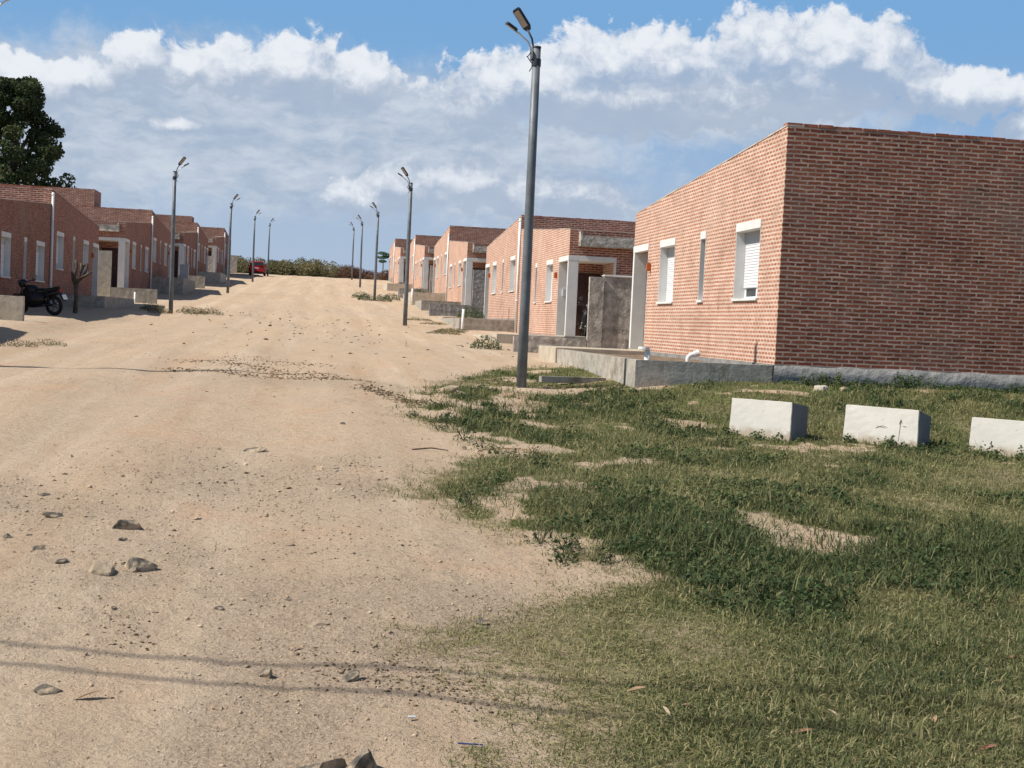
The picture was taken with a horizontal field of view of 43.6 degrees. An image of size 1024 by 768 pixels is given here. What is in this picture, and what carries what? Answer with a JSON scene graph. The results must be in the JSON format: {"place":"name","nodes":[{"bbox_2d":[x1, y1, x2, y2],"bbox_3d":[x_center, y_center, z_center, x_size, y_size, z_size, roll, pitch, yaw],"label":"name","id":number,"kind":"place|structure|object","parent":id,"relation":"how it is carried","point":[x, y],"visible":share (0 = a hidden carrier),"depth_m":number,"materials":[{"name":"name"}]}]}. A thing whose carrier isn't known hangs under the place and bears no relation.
{"place":"outdoors","nodes":[
{"label":"outdoors","id":0,"kind":"place"},
{"bbox_2d":[0,273,1023,767],"bbox_3d":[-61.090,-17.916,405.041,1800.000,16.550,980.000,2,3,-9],"label":"ground","id":1,"kind":"structure","parent":0,"point":[78,395],"depth_m":8.24,"materials":[{"name":"soil"}]},
{"bbox_2d":[0,295,24,320],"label":"boundary wall","id":2,"kind":"structure","parent":1,"relation":"on","point":[12,308],"depth_m":33.38,"materials":[{"name":"concrete"}]},
{"bbox_2d":[0,339,37,346],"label":"weed plant","id":3,"kind":"object","parent":1,"relation":"on","point":[17,340],"visible":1,"depth_m":25.38,"materials":[{"name":"green plant"}]},
{"bbox_2d":[0,192,54,307],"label":"brick house","id":4,"kind":"structure","parent":1,"relation":"on","point":[26,237],"depth_m":42.89,"materials":[{"name":"red brick"}]},
{"bbox_2d":[0,231,10,277],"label":"window","id":5,"kind":"structure","parent":4,"relation":"in","point":[5,236],"depth_m":40.72,"materials":[{"name":"white plastic"}]},
{"bbox_2d":[23,237,26,279],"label":"window","id":6,"kind":"structure","parent":4,"relation":"in","point":[25,238],"depth_m":42.95,"materials":[{"name":"white plastic"}]},
{"bbox_2d":[35,240,44,282],"bbox_3d":[-16.752,-4.313,45.089,0.320,1.432,1.360,2,3,-9],"label":"window","id":7,"kind":"structure","parent":4,"relation":"in","point":[39,276],"depth_m":45.72,"materials":[{"name":"white plastic"}]},
{"bbox_2d":[0,75,75,187],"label":"tall tree","id":8,"kind":"object","parent":1,"relation":"on","point":[24,98],"visible":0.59,"depth_m":84.10,"materials":[{"name":"green plant"}]},
{"bbox_2d":[12,273,67,315],"bbox_3d":[-14.187,-2.684,38.340,1.988,1.235,0.747,4,10,19],"label":"motorcycle","id":9,"kind":"object","parent":1,"relation":"on","point":[35,296],"visible":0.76,"depth_m":38.23,"materials":[{"name":"black metal"}]},
{"bbox_2d":[32,683,62,695],"bbox_3d":[-1.891,1.259,5.224,0.128,0.058,0.086,-3,7,-20],"label":"rock","id":10,"kind":"object","parent":1,"relation":"on","point":[43,689],"visible":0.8,"depth_m":5.21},
{"bbox_2d":[30,339,67,346],"bbox_3d":[-9.729,-0.874,26.844,0.808,0.172,0.796,2,3,-9],"label":"weed plant","id":11,"kind":"object","parent":1,"relation":"on","point":[50,343],"visible":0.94,"depth_m":26.84,"materials":[{"name":"green plant"}]},
{"bbox_2d":[0,184,98,295],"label":"brick house","id":12,"kind":"structure","parent":1,"relation":"on","point":[76,234],"depth_m":50.02,"materials":[{"name":"red brick"}]},
{"bbox_2d":[56,231,63,270],"bbox_3d":[-17.235,-5.039,48.441,0.320,1.432,1.360,2,3,-9],"label":"window","id":13,"kind":"structure","parent":12,"relation":"in","point":[60,236],"depth_m":49.07,"materials":[{"name":"white plastic"}]},
{"bbox_2d":[82,240,88,273],"bbox_3d":[-18.038,-5.319,53.774,0.320,1.432,1.260,2,3,-9],"label":"window","id":14,"kind":"structure","parent":12,"relation":"in","point":[85,243],"depth_m":54.36,"materials":[{"name":"white plastic"}]},
{"bbox_2d":[41,511,62,517],"bbox_3d":[-3.122,0.895,8.694,0.149,0.045,0.090,13,8,-15],"label":"rock","id":15,"kind":"object","parent":1,"relation":"on","point":[52,514],"visible":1,"depth_m":8.68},
{"bbox_2d":[71,259,92,312],"bbox_3d":[-13.892,-3.038,41.296,0.678,1.934,0.174,2,3,-9],"label":"pruned tree","id":16,"kind":"object","parent":1,"relation":"on","point":[75,281],"visible":0.96,"depth_m":41.23,"materials":[{"name":"brown plant"}]},
{"bbox_2d":[1,184,170,288],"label":"brick house","id":17,"kind":"structure","parent":1,"relation":"on","point":[87,202],"depth_m":73.98,"materials":[{"name":"red brick"}]},
{"bbox_2d":[51,294,133,307],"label":"garden wall","id":18,"kind":"structure","parent":1,"relation":"on","point":[98,301],"depth_m":47.12,"materials":[{"name":"concrete"}]},
{"bbox_2d":[89,563,114,576],"bbox_3d":[-2.305,1.062,7.230,0.122,0.097,0.144,15,13,28],"label":"rock","id":19,"kind":"object","parent":1,"relation":"on","point":[103,569],"visible":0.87,"depth_m":7.20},
{"bbox_2d":[97,250,111,296],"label":"boundary wall","id":20,"kind":"structure","parent":1,"relation":"on","point":[104,271],"depth_m":59.27,"materials":[{"name":"concrete"}]},
{"bbox_2d":[92,216,153,288],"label":"brick house","id":21,"kind":"structure","parent":1,"relation":"on","point":[129,245],"depth_m":66.00,"materials":[{"name":"red brick"}]},
{"bbox_2d":[102,247,117,286],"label":"door","id":22,"kind":"structure","parent":21,"relation":"in","point":[114,271],"depth_m":65.84,"materials":[{"name":"brown metal"}]},
{"bbox_2d":[132,241,135,268],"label":"window","id":23,"kind":"structure","parent":21,"relation":"in","point":[134,243],"depth_m":68.20,"materials":[{"name":"white plastic"}]},
{"bbox_2d":[145,246,148,272],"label":"window","id":24,"kind":"structure","parent":21,"relation":"in","point":[146,248],"depth_m":73.18,"materials":[{"name":"white plastic"}]},
{"bbox_2d":[112,519,141,529],"bbox_3d":[-2.540,0.963,8.546,0.150,0.133,0.225,4,3,23],"label":"rock","id":25,"kind":"object","parent":1,"relation":"on","point":[127,524],"visible":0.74,"depth_m":8.48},
{"bbox_2d":[110,287,156,303],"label":"boundary wall","id":26,"kind":"structure","parent":1,"relation":"on","point":[146,295],"depth_m":59.44,"materials":[{"name":"concrete"}]},
{"bbox_2d":[124,557,157,572],"bbox_3d":[-2.150,1.078,7.424,0.195,0.147,0.137,8,1,-20],"label":"rock","id":27,"kind":"object","parent":1,"relation":"on","point":[135,564],"visible":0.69,"depth_m":7.39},
{"bbox_2d":[151,276,194,294],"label":"garden wall","id":28,"kind":"structure","parent":1,"relation":"on","point":[182,286],"depth_m":74.52,"materials":[{"name":"concrete"}]},
{"bbox_2d":[168,157,188,312],"bbox_3d":[-13.243,-5.758,50.834,0.625,6.523,0.195,2,3,-6],"label":"street lamp","id":29,"kind":"object","parent":1,"relation":"on","point":[172,251],"visible":0.97,"depth_m":50.76,"materials":[{"name":"grey"}]},
{"bbox_2d":[179,264,189,278],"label":"gate pillar","id":30,"kind":"structure","parent":1,"relation":"on","point":[184,270],"depth_m":78.14,"materials":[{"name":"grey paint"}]},
{"bbox_2d":[162,221,207,271],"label":"brick house","id":31,"kind":"structure","parent":1,"relation":"on","point":[202,244],"depth_m":103.83,"materials":[{"name":"red brick"}]},
{"bbox_2d":[174,227,198,277],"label":"brick house","id":32,"kind":"structure","parent":1,"relation":"on","point":[186,247],"depth_m":93.96,"materials":[{"name":"red brick"}]},
{"bbox_2d":[174,251,177,276],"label":"door","id":33,"kind":"structure","parent":32,"relation":"in","point":[176,252],"depth_m":93.14,"materials":[{"name":"brown metal"}]},
{"bbox_2d":[178,275,204,288],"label":"boundary wall","id":34,"kind":"structure","parent":1,"relation":"on","point":[199,282],"depth_m":87.06,"materials":[{"name":"concrete"}]},
{"bbox_2d":[156,214,230,274],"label":"brick house","id":35,"kind":"structure","parent":1,"relation":"on","point":[212,232],"depth_m":129.12,"materials":[{"name":"red brick"}]},
{"bbox_2d":[208,256,212,271],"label":"boundary wall","id":36,"kind":"structure","parent":1,"relation":"on","point":[210,263],"depth_m":114.85,"materials":[{"name":"concrete"}]},
{"bbox_2d":[197,271,225,282],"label":"garden wall","id":37,"kind":"structure","parent":1,"relation":"on","point":[217,277],"depth_m":101.80,"materials":[{"name":"concrete"}]},
{"bbox_2d":[207,233,225,273],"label":"brick house","id":38,"kind":"structure","parent":1,"relation":"on","point":[216,248],"depth_m":122.03,"materials":[{"name":"red brick"}]},
{"bbox_2d":[226,194,239,292],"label":"street lamp","id":39,"kind":"object","parent":1,"relation":"on","point":[229,251],"visible":1,"depth_m":80.13,"materials":[{"name":"grey"}]},
{"bbox_2d":[230,255,236,272],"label":"boundary wall","id":40,"kind":"structure","parent":1,"relation":"on","point":[233,266],"depth_m":142.68,"materials":[{"name":"concrete"}]},
{"bbox_2d":[243,447,266,451],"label":"rock","id":41,"kind":"object","parent":1,"relation":"on","point":[258,449],"visible":0.74,"depth_m":12.49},
{"bbox_2d":[252,210,259,281],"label":"street lamp","id":42,"kind":"object","parent":1,"relation":"on","point":[255,218],"visible":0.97,"depth_m":109.99,"materials":[{"name":"grey"}]},
{"bbox_2d":[248,261,266,275],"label":"parked car","id":43,"kind":"object","parent":1,"relation":"on","point":[259,268],"visible":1,"depth_m":133.80,"materials":[{"name":"red"}]},
{"bbox_2d":[258,668,272,677],"bbox_3d":[-1.078,1.275,5.593,0.068,0.067,0.061,-8,9,-25],"label":"rock","id":44,"kind":"object","parent":1,"relation":"on","point":[265,672],"visible":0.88,"depth_m":5.57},
{"bbox_2d":[267,218,274,275],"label":"street lamp","id":45,"kind":"object","parent":1,"relation":"on","point":[268,249],"visible":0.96,"depth_m":136.91,"materials":[{"name":"grey"}]},
{"bbox_2d":[237,255,350,278],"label":"scrub","id":46,"kind":"object","parent":1,"relation":"on","point":[315,268],"visible":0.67,"depth_m":151.72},
{"bbox_2d":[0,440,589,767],"bbox_3d":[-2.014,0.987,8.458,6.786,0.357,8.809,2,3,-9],"label":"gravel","id":47,"kind":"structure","parent":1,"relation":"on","point":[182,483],"depth_m":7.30,"materials":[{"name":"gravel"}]},
{"bbox_2d":[305,621,329,626],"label":"rock","id":48,"kind":"object","parent":1,"relation":"on","point":[316,623],"visible":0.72,"depth_m":6.40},
{"bbox_2d":[298,758,347,767],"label":"rock","id":49,"kind":"object","parent":1,"relation":"on","point":[338,763],"visible":0.97,"depth_m":4.54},
{"bbox_2d":[20,306,666,720],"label":"earth clods","id":50,"kind":"object","parent":1,"relation":"on","point":[390,392],"visible":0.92,"depth_m":18.25,"materials":[{"name":"soil"}]},
{"bbox_2d":[342,669,359,681],"bbox_3d":[-0.698,1.273,5.533,0.098,0.062,0.074,1,3,-33],"label":"rock","id":51,"kind":"object","parent":1,"relation":"on","point":[351,675],"visible":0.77,"depth_m":5.52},
{"bbox_2d":[349,222,354,279],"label":"street lamp","id":52,"kind":"object","parent":1,"relation":"on","point":[352,253],"visible":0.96,"depth_m":137.79,"materials":[{"name":"grey"}]},
{"bbox_2d":[356,215,362,286],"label":"street lamp","id":53,"kind":"object","parent":1,"relation":"on","point":[360,251],"visible":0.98,"depth_m":110.10,"materials":[{"name":"grey"}]},
{"bbox_2d":[335,265,388,280],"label":"dry weeds","id":54,"kind":"object","parent":1,"relation":"on","point":[367,274],"visible":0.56,"depth_m":151.29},
{"bbox_2d":[346,747,377,767],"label":"rock","id":55,"kind":"object","parent":1,"relation":"on","point":[364,758],"visible":1,"depth_m":4.53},
{"bbox_2d":[370,202,378,296],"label":"street lamp","id":56,"kind":"object","parent":1,"relation":"on","point":[376,257],"visible":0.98,"depth_m":81.33,"materials":[{"name":"grey"}]},
{"bbox_2d":[378,251,389,279],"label":"tree","id":57,"kind":"object","parent":1,"relation":"on","point":[385,255],"visible":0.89,"depth_m":148.70,"materials":[{"name":"green plant"}]},
{"bbox_2d":[383,283,411,291],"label":"garden wall","id":58,"kind":"structure","parent":1,"relation":"on","point":[391,286],"depth_m":105.29,"materials":[{"name":"concrete"}]},
{"bbox_2d":[393,243,405,283],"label":"brick house","id":59,"kind":"structure","parent":1,"relation":"on","point":[399,261],"depth_m":126.51,"materials":[{"name":"red brick"}]},
{"bbox_2d":[388,238,412,282],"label":"brick house","id":60,"kind":"structure","parent":1,"relation":"on","point":[401,243],"depth_m":137.26,"materials":[{"name":"red brick"}]},
{"bbox_2d":[398,167,412,325],"bbox_3d":[-4.328,-5.280,50.511,0.635,6.521,0.188,2,3,-18],"label":"street lamp","id":61,"kind":"object","parent":1,"relation":"on","point":[406,286],"visible":0.98,"depth_m":50.52,"materials":[{"name":"grey"}]},
{"bbox_2d":[398,288,427,297],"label":"boundary wall","id":62,"kind":"structure","parent":1,"relation":"on","point":[400,292],"depth_m":89.96,"materials":[{"name":"concrete"}]},
{"bbox_2d":[412,240,433,292],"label":"brick house","id":63,"kind":"structure","parent":1,"relation":"on","point":[423,259],"depth_m":97.29,"materials":[{"name":"red brick"}]},
{"bbox_2d":[403,292,444,304],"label":"garden wall","id":64,"kind":"structure","parent":1,"relation":"on","point":[417,296],"depth_m":77.26,"materials":[{"name":"concrete"}]},
{"bbox_2d":[409,235,441,287],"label":"brick house","id":65,"kind":"structure","parent":1,"relation":"on","point":[426,240],"depth_m":105.56,"materials":[{"name":"red brick"}]},
{"bbox_2d":[429,265,432,292],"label":"boundary wall","id":66,"kind":"structure","parent":1,"relation":"on","point":[431,279],"depth_m":90.41,"materials":[{"name":"concrete"}]},
{"bbox_2d":[415,300,460,310],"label":"garden wall","id":67,"kind":"structure","parent":1,"relation":"on","point":[422,304],"depth_m":69.04,"materials":[{"name":"concrete"}]},
{"bbox_2d":[436,385,457,392],"bbox_3d":[-1.015,0.123,19.602,0.392,0.188,0.244,-9,-3,-19],"label":"rock","id":68,"kind":"object","parent":1,"relation":"on","point":[448,387],"visible":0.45,"depth_m":19.54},
{"bbox_2d":[429,303,471,316],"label":"boundary wall","id":69,"kind":"structure","parent":1,"relation":"on","point":[444,310],"depth_m":62.12,"materials":[{"name":"concrete"}]},
{"bbox_2d":[454,491,479,505],"bbox_3d":[-0.356,0.904,10.020,0.204,0.123,0.198,0,4,-45],"label":"weed plant","id":70,"kind":"object","parent":1,"relation":"on","point":[466,499],"visible":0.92,"depth_m":10.00,"materials":[{"name":"green plant"}]},
{"bbox_2d":[445,234,489,304],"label":"brick house","id":71,"kind":"structure","parent":1,"relation":"on","point":[465,260],"depth_m":69.28,"materials":[{"name":"red brick"}]},
{"bbox_2d":[432,225,505,293],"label":"brick house","id":72,"kind":"structure","parent":1,"relation":"on","point":[474,234],"depth_m":77.69,"materials":[{"name":"red brick"}]},
{"bbox_2d":[457,304,484,318],"bbox_3d":[-1.884,-3.327,58.984,1.314,0.758,1.331,2,3,-9],"label":"weed plant","id":73,"kind":"object","parent":1,"relation":"on","point":[471,315],"visible":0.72,"depth_m":58.85,"materials":[{"name":"green plant"}]},
{"bbox_2d":[441,318,513,332],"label":"garden wall","id":74,"kind":"structure","parent":1,"relation":"on","point":[490,325],"depth_m":49.49,"materials":[{"name":"concrete"}]},
{"bbox_2d":[471,270,485,317],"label":"boundary wall","id":75,"kind":"structure","parent":1,"relation":"on","point":[478,287],"depth_m":62.61,"materials":[{"name":"concrete"}]},
{"bbox_2d":[470,335,501,349],"bbox_3d":[-0.710,-1.162,35.478,0.921,0.417,0.919,2,3,-9],"label":"weed plant","id":76,"kind":"object","parent":1,"relation":"on","point":[498,347],"visible":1,"depth_m":35.37,"materials":[{"name":"green plant"}]},
{"bbox_2d":[487,443,506,453],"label":"weed plant","id":77,"kind":"object","parent":1,"relation":"on","point":[494,450],"visible":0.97,"depth_m":13.09,"materials":[{"name":"green plant"}]},
{"bbox_2d":[505,7,540,387],"bbox_3d":[0.065,-2.907,21.147,0.639,6.520,0.177,2,3,-15],"label":"street lamp","id":78,"kind":"object","parent":1,"relation":"on","point":[535,59],"visible":0.98,"depth_m":21.14,"materials":[{"name":"grey"}]},
{"bbox_2d":[523,523,557,543],"bbox_3d":[0.190,1.030,8.737,0.245,0.150,0.209,4,3,25],"label":"weed plant","id":79,"kind":"object","parent":1,"relation":"on","point":[536,537],"visible":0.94,"depth_m":8.77,"materials":[{"name":"green plant"}]},
{"bbox_2d":[512,336,586,352],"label":"boundary wall","id":80,"kind":"structure","parent":1,"relation":"on","point":[534,343],"depth_m":34.00,"materials":[{"name":"concrete"}]},
{"bbox_2d":[483,215,635,332],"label":"brick house","id":81,"kind":"structure","parent":1,"relation":"on","point":[500,277],"depth_m":52.16,"materials":[{"name":"red brick"}]},
{"bbox_2d":[491,261,496,293],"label":"window","id":82,"kind":"structure","parent":81,"relation":"in","point":[494,263],"depth_m":57.15,"materials":[{"name":"white plastic"}]},
{"bbox_2d":[508,255,515,291],"bbox_3d":[0.140,-4.397,51.242,0.320,1.432,1.360,2,3,-9],"label":"window","id":83,"kind":"structure","parent":81,"relation":"in","point":[513,259],"depth_m":51.87,"materials":[{"name":"white plastic"}]},
{"bbox_2d":[547,545,578,563],"bbox_3d":[0.328,1.090,8.164,0.199,0.127,0.195,4,3,20],"label":"weed plant","id":84,"kind":"object","parent":1,"relation":"on","point":[559,555],"visible":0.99,"depth_m":8.15,"materials":[{"name":"green plant"}]},
{"bbox_2d":[548,533,580,553],"bbox_3d":[0.356,1.053,8.414,0.230,0.147,0.214,4,3,23],"label":"weed plant","id":85,"kind":"object","parent":1,"relation":"on","point":[566,538],"visible":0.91,"depth_m":8.41,"materials":[{"name":"green plant"}]},
{"bbox_2d":[539,376,605,382],"bbox_3d":[1.064,-0.069,22.379,1.320,0.110,0.109,2,3,-29],"label":"concrete post","id":86,"kind":"object","parent":1,"relation":"on","point":[553,379],"visible":0.81,"depth_m":22.26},
{"bbox_2d":[514,218,647,338],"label":"brick house","id":87,"kind":"structure","parent":1,"relation":"on","point":[567,263],"depth_m":41.35,"materials":[{"name":"red brick"}]},
{"bbox_2d":[544,259,553,302],"bbox_3d":[1.367,-3.442,42.950,0.320,1.432,1.260,2,3,-9],"label":"window","id":88,"kind":"structure","parent":87,"relation":"in","point":[549,271],"depth_m":43.53,"materials":[{"name":"white plastic"}]},
{"bbox_2d":[578,296,587,336],"bbox_3d":[2.384,-2.127,40.794,0.747,1.235,1.988,9,3,-1],"label":"motorcycle","id":89,"kind":"object","parent":87,"relation":"on","point":[583,324],"visible":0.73,"depth_m":40.32,"materials":[{"name":"black plastic"}]},
{"bbox_2d":[575,273,599,335],"bbox_3d":[2.404,-2.560,41.404,0.830,2.036,0.110,2,3,-9],"label":"door","id":90,"kind":"structure","parent":87,"relation":"in","point":[583,278],"depth_m":41.38,"materials":[{"name":"wood"}]},
{"bbox_2d":[591,548,615,564],"bbox_3d":[0.586,1.098,8.143,0.162,0.112,0.171,2,3,-9],"label":"weed plant","id":91,"kind":"object","parent":1,"relation":"on","point":[606,558],"visible":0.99,"depth_m":8.14,"materials":[{"name":"green plant"}]},
{"bbox_2d":[586,275,646,348],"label":"boundary wall","id":92,"kind":"structure","parent":1,"relation":"on","point":[609,312],"depth_m":34.21,"materials":[{"name":"concrete"}]},
{"bbox_2d":[557,349,772,387],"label":"garden wall","id":93,"kind":"structure","parent":1,"relation":"on","point":[636,373],"depth_m":21.35,"materials":[{"name":"concrete"}]},
{"bbox_2d":[638,347,649,359],"bbox_3d":[2.187,-0.361,21.323,0.194,0.522,0.194,5,3,36],"label":"drain pipe","id":94,"kind":"object","parent":93,"relation":"attached to","point":[646,353],"visible":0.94,"depth_m":21.28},
{"bbox_2d":[595,353,710,362],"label":"planter soil","id":95,"kind":"structure","parent":93,"relation":"in","point":[652,357],"depth_m":26.38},
{"bbox_2d":[685,350,699,361],"bbox_3d":[3.232,-0.371,22.947,0.257,0.490,0.116,2,3,-9],"label":"drain pipe","id":96,"kind":"object","parent":95,"relation":"on","point":[696,353],"visible":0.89,"depth_m":22.90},
{"bbox_2d":[346,362,1023,767],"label":"grass","id":97,"kind":"structure","parent":1,"relation":"on","point":[894,730],"depth_m":7.46,"materials":[{"name":"plant"}]},
{"bbox_2d":[369,403,1023,767],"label":"dry straw","id":98,"kind":"object","parent":1,"relation":"on","point":[545,670],"visible":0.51,"depth_m":6.10,"materials":[{"name":"beige plant"}]},
{"bbox_2d":[428,368,1023,622],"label":"weeds","id":99,"kind":"object","parent":1,"relation":"on","point":[828,603],"visible":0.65,"depth_m":10.05,"materials":[{"name":"plant"}]},
{"bbox_2d":[445,405,1023,741],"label":"dry stalks","id":100,"kind":"object","parent":1,"relation":"on","point":[798,526],"visible":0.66,"depth_m":10.37,"materials":[{"name":"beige plant"}]},
{"bbox_2d":[729,398,807,441],"bbox_3d":[3.240,0.497,16.135,0.863,0.603,0.524,5,3,38],"label":"concrete block","id":101,"kind":"object","parent":1,"relation":"on","point":[786,420],"depth_m":15.90,"materials":[{"name":"concrete"}]},
{"bbox_2d":[539,480,1023,609],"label":"long grass","id":102,"kind":"structure","parent":1,"relation":"on","point":[974,527],"depth_m":9.02,"materials":[{"name":"plant"}]},
{"bbox_2d":[628,122,1023,392],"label":"brick house","id":103,"kind":"structure","parent":1,"relation":"on","point":[789,251],"depth_m":21.82,"materials":[{"name":"red brick"}]},
{"bbox_2d":[656,238,675,303],"bbox_3d":[3.548,-2.489,28.412,0.320,1.432,1.260,2,3,-9],"label":"window","id":104,"kind":"structure","parent":103,"relation":"in","point":[667,247],"depth_m":28.94,"materials":[{"name":"white plastic"}]},
{"bbox_2d":[696,231,706,302],"bbox_3d":[3.944,-2.350,25.781,0.320,1.432,0.390,2,3,-9],"label":"window","id":105,"kind":"structure","parent":103,"relation":"in","point":[703,234],"depth_m":25.92,"materials":[{"name":"white plastic"}]},
{"bbox_2d":[731,218,761,300],"bbox_3d":[4.350,-2.209,23.080,0.320,1.432,1.360,2,3,-9],"label":"window","id":106,"kind":"structure","parent":103,"relation":"in","point":[748,235],"depth_m":23.52,"materials":[{"name":"white plastic"}]},
{"bbox_2d":[842,405,930,446],"bbox_3d":[4.662,0.588,15.900,0.979,0.613,0.465,5,3,40],"label":"concrete block","id":107,"kind":"object","parent":1,"relation":"on","point":[871,424],"depth_m":15.69,"materials":[{"name":"white concrete"}]},
{"bbox_2d":[969,417,1023,455],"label":"concrete block","id":108,"kind":"object","parent":1,"relation":"on","point":[1007,436],"depth_m":15.36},
{"bbox_2d":[0,0,1023,275],"label":"sky","id":109,"kind":"structure","parent":0,"point":[311,113],"materials":[{"name":"blue"}]},
{"bbox_2d":[488,333,564,343],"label":"path","id":110,"kind":"structure","parent":0,"point":[506,338],"depth_m":39.32,"materials":[{"name":"concrete"}]},
{"bbox_2d":[538,345,643,362],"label":"path","id":111,"kind":"structure","parent":0,"point":[547,353],"depth_m":29.47,"materials":[{"name":"concrete"}]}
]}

